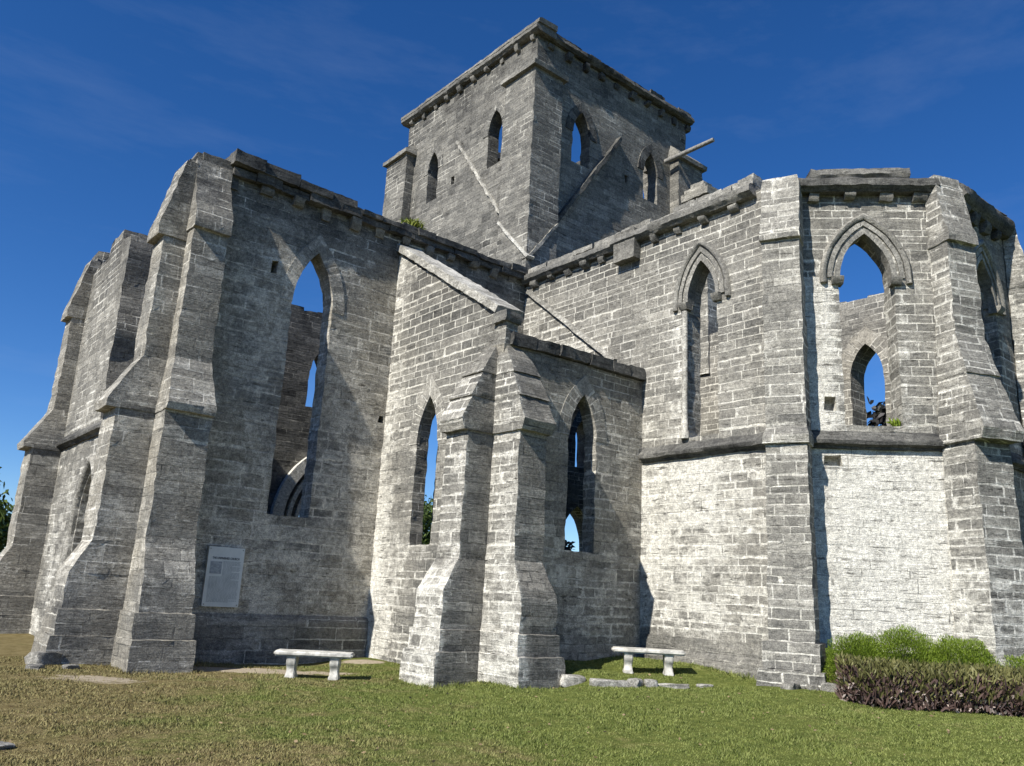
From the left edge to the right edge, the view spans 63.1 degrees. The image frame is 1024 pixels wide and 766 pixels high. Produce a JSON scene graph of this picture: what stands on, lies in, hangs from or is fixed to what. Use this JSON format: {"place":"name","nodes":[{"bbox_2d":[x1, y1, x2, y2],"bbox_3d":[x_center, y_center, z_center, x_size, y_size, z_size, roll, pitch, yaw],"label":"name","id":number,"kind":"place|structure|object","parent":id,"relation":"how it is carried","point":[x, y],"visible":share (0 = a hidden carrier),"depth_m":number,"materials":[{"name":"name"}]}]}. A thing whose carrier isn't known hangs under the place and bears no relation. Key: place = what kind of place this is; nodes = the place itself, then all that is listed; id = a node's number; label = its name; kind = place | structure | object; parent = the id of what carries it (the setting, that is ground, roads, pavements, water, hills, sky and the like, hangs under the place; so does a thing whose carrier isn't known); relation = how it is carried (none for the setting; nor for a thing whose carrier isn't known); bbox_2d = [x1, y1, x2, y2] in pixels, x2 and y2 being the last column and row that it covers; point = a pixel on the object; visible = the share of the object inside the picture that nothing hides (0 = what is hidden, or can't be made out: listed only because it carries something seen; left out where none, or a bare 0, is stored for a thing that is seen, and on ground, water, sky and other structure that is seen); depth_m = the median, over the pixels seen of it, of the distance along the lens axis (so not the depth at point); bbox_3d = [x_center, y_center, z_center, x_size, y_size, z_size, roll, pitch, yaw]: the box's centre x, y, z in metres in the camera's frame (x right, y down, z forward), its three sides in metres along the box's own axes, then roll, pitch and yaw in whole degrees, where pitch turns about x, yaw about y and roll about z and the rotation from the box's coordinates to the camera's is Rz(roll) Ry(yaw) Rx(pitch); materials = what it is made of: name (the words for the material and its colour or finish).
{"place":"outdoors","nodes":[
{"label":"outdoors","id":0,"kind":"place"},
{"bbox_2d":[1,674,1012,765],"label":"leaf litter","id":1,"kind":"object","parent":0,"point":[948,730],"visible":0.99,"depth_m":8.84,"materials":[{"name":"brown plant"}]},
{"bbox_2d":[0,634,1023,765],"bbox_3d":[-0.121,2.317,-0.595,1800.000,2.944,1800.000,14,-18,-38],"label":"ground","id":2,"kind":"structure","parent":0,"point":[13,645],"depth_m":8.89,"materials":[{"name":"green plant"}]},
{"bbox_2d":[0,467,13,551],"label":"tree","id":3,"kind":"object","parent":2,"relation":"on","point":[4,522],"visible":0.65,"depth_m":30.61,"materials":[{"name":"green plant"}]},
{"bbox_2d":[0,741,15,749],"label":"paving slab","id":4,"kind":"structure","parent":2,"relation":"on","point":[5,745],"depth_m":6.64,"materials":[{"name":"stone"}]},
{"bbox_2d":[25,664,44,669],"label":"rubble stone","id":5,"kind":"object","parent":2,"relation":"on","point":[34,666],"visible":0.58,"depth_m":11.47,"materials":[{"name":"stone"}]},
{"bbox_2d":[24,650,61,664],"bbox_3d":[-6.833,4.059,12.155,0.346,0.286,0.442,-5,-16,27],"label":"rubble stone","id":6,"kind":"object","parent":2,"relation":"on","point":[44,657],"visible":0.59,"depth_m":12.04,"materials":[{"name":"stone"}]},
{"bbox_2d":[62,664,79,668],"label":"rubble stone","id":7,"kind":"object","parent":2,"relation":"on","point":[71,666],"visible":0.72,"depth_m":11.85,"materials":[{"name":"stone"}]},
{"bbox_2d":[274,649,354,679],"bbox_3d":[-2.982,4.239,12.535,1.160,0.391,0.380,4,-14,-3],"label":"stone bench","id":8,"kind":"object","parent":2,"relation":"on","point":[294,655],"visible":0.99,"depth_m":12.41,"materials":[{"name":"stone"}]},
{"bbox_2d":[422,495,432,544],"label":"tree","id":9,"kind":"object","parent":2,"relation":"on","point":[426,521],"visible":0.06,"depth_m":53.37,"materials":[{"name":"green plant"}]},
{"bbox_2d":[0,17,1023,690],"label":"church ruin","id":10,"kind":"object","parent":2,"relation":"on","point":[682,349],"visible":0.95,"depth_m":14.87,"materials":[{"name":"stone"}]},
{"bbox_2d":[200,546,244,606],"bbox_3d":[-4.937,3.314,14.251,0.630,0.990,0.061,14,-18,-38],"label":"information board","id":11,"kind":"object","parent":10,"relation":"attached to","point":[222,576],"visible":1,"depth_m":14.22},
{"bbox_2d":[399,215,426,229],"bbox_3d":[-2.231,-3.456,18.274,0.744,0.324,0.650,14,-18,-38],"label":"wall plant","id":12,"kind":"object","parent":10,"relation":"on","point":[416,223],"depth_m":18.17,"materials":[{"name":"green plant"}]},
{"bbox_2d":[664,138,714,163],"bbox_3d":[5.245,-6.873,24.711,1.633,0.308,0.148,-10,-19,40],"label":"wooden pole","id":13,"kind":"object","parent":10,"relation":"attached to","point":[687,151],"visible":1,"depth_m":24.67,"materials":[{"name":"grey wood"}]},
{"bbox_2d":[887,417,900,425],"bbox_3d":[6.435,0.663,13.838,0.426,0.225,0.394,14,-18,-38],"label":"wall plant","id":14,"kind":"object","parent":10,"relation":"attached to","point":[896,422],"depth_m":13.78,"materials":[{"name":"green plant"}]},
{"bbox_2d":[564,540,574,550],"bbox_3d":[1.486,7.479,30.681,2.040,3.437,2.258,14,-18,-38],"label":"shrub","id":15,"kind":"object","parent":2,"relation":"on","point":[570,547],"visible":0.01,"depth_m":30.95,"materials":[{"name":"black plant"}]},
{"bbox_2d":[560,674,585,687],"bbox_3d":[0.902,4.473,12.470,0.397,0.205,0.241,4,-14,-5],"label":"edging stone","id":16,"kind":"object","parent":2,"relation":"on","point":[567,680],"visible":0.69,"depth_m":12.38,"materials":[{"name":"stone"}]},
{"bbox_2d":[589,678,629,687],"bbox_3d":[1.447,4.414,12.154,0.649,0.181,0.227,3,-14,0],"label":"edging stone","id":17,"kind":"object","parent":2,"relation":"on","point":[606,682],"visible":0.56,"depth_m":12.07,"materials":[{"name":"stone"}]},
{"bbox_2d":[627,678,643,687],"bbox_3d":[1.793,4.399,12.157,0.216,0.179,0.249,-6,-17,32],"label":"edging stone","id":18,"kind":"object","parent":2,"relation":"on","point":[635,682],"visible":0.55,"depth_m":12.07,"materials":[{"name":"stone"}]},
{"bbox_2d":[611,646,685,675],"bbox_3d":[2.188,4.478,13.406,1.160,0.391,0.380,2,-14,4],"label":"stone bench","id":19,"kind":"object","parent":2,"relation":"on","point":[667,654],"visible":0.99,"depth_m":13.28,"materials":[{"name":"stone"}]},
{"bbox_2d":[643,679,657,687],"bbox_3d":[2.023,4.404,12.163,0.192,0.154,0.246,3,-14,-1],"label":"edging stone","id":20,"kind":"object","parent":2,"relation":"on","point":[649,683],"visible":0.7,"depth_m":12.07,"materials":[{"name":"stone"}]},
{"bbox_2d":[658,683,689,688],"bbox_3d":[2.370,4.501,12.321,0.533,0.117,0.198,3,-14,0],"label":"edging stone","id":21,"kind":"object","parent":2,"relation":"on","point":[677,686],"visible":0.48,"depth_m":12.24,"materials":[{"name":"stone"}]},
{"bbox_2d":[696,684,713,687],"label":"edging stone","id":22,"kind":"object","parent":2,"relation":"on","point":[703,685],"visible":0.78,"depth_m":12.50,"materials":[{"name":"stone"}]},
{"bbox_2d":[780,682,799,689],"bbox_3d":[4.051,4.428,12.128,0.212,0.133,0.324,-9,-18,38],"label":"rubble stone","id":23,"kind":"object","parent":2,"relation":"on","point":[791,686],"visible":0.77,"depth_m":12.03,"materials":[{"name":"stone"}]},
{"bbox_2d":[807,684,818,690],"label":"rubble stone","id":24,"kind":"object","parent":2,"relation":"on","point":[812,686],"visible":0.69,"depth_m":12.03,"materials":[{"name":"stone"}]},
{"bbox_2d":[821,682,837,691],"bbox_3d":[4.638,4.445,12.130,0.277,0.190,0.387,-3,-15,21],"label":"rubble stone","id":25,"kind":"object","parent":2,"relation":"on","point":[828,687],"visible":0.42,"depth_m":12.00,"materials":[{"name":"stone"}]},
{"bbox_2d":[822,631,886,685],"bbox_3d":[5.135,4.122,12.332,1.408,0.895,0.949,2,-14,5],"label":"shrub","id":26,"kind":"object","parent":2,"relation":"on","point":[829,669],"visible":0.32,"depth_m":12.27,"materials":[{"name":"green plant"}]},
{"bbox_2d":[867,396,886,425],"bbox_3d":[11.092,4.285,25.204,2.724,7.947,2.939,14,-18,-38],"label":"palm bush","id":27,"kind":"object","parent":2,"relation":"on","point":[878,416],"visible":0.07,"depth_m":25.40,"materials":[{"name":"black plant"}]},
{"bbox_2d":[855,624,957,665],"bbox_3d":[5.820,4.103,12.312,1.848,1.068,1.062,2,-14,5],"label":"shrub","id":28,"kind":"object","parent":2,"relation":"on","point":[906,641],"visible":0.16,"depth_m":12.27,"materials":[{"name":"green plant"}]},
{"bbox_2d":[832,650,1023,716],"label":"hedge","id":29,"kind":"object","parent":2,"relation":"on","point":[954,687],"visible":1,"depth_m":11.15,"materials":[{"name":"purple plant"}]},
{"bbox_2d":[918,634,1001,668],"bbox_3d":[6.586,4.138,12.099,1.815,0.949,1.039,2,-14,5],"label":"shrub","id":30,"kind":"object","parent":2,"relation":"on","point":[968,652],"visible":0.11,"depth_m":12.06,"materials":[{"name":"green plant"}]},
{"bbox_2d":[1002,653,1023,668],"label":"shrub","id":31,"kind":"object","parent":2,"relation":"on","point":[1017,661],"visible":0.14,"depth_m":11.89,"materials":[{"name":"green plant"}]},
{"bbox_2d":[0,0,1023,552],"label":"sky","id":32,"kind":"structure","parent":0,"point":[102,102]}
]}

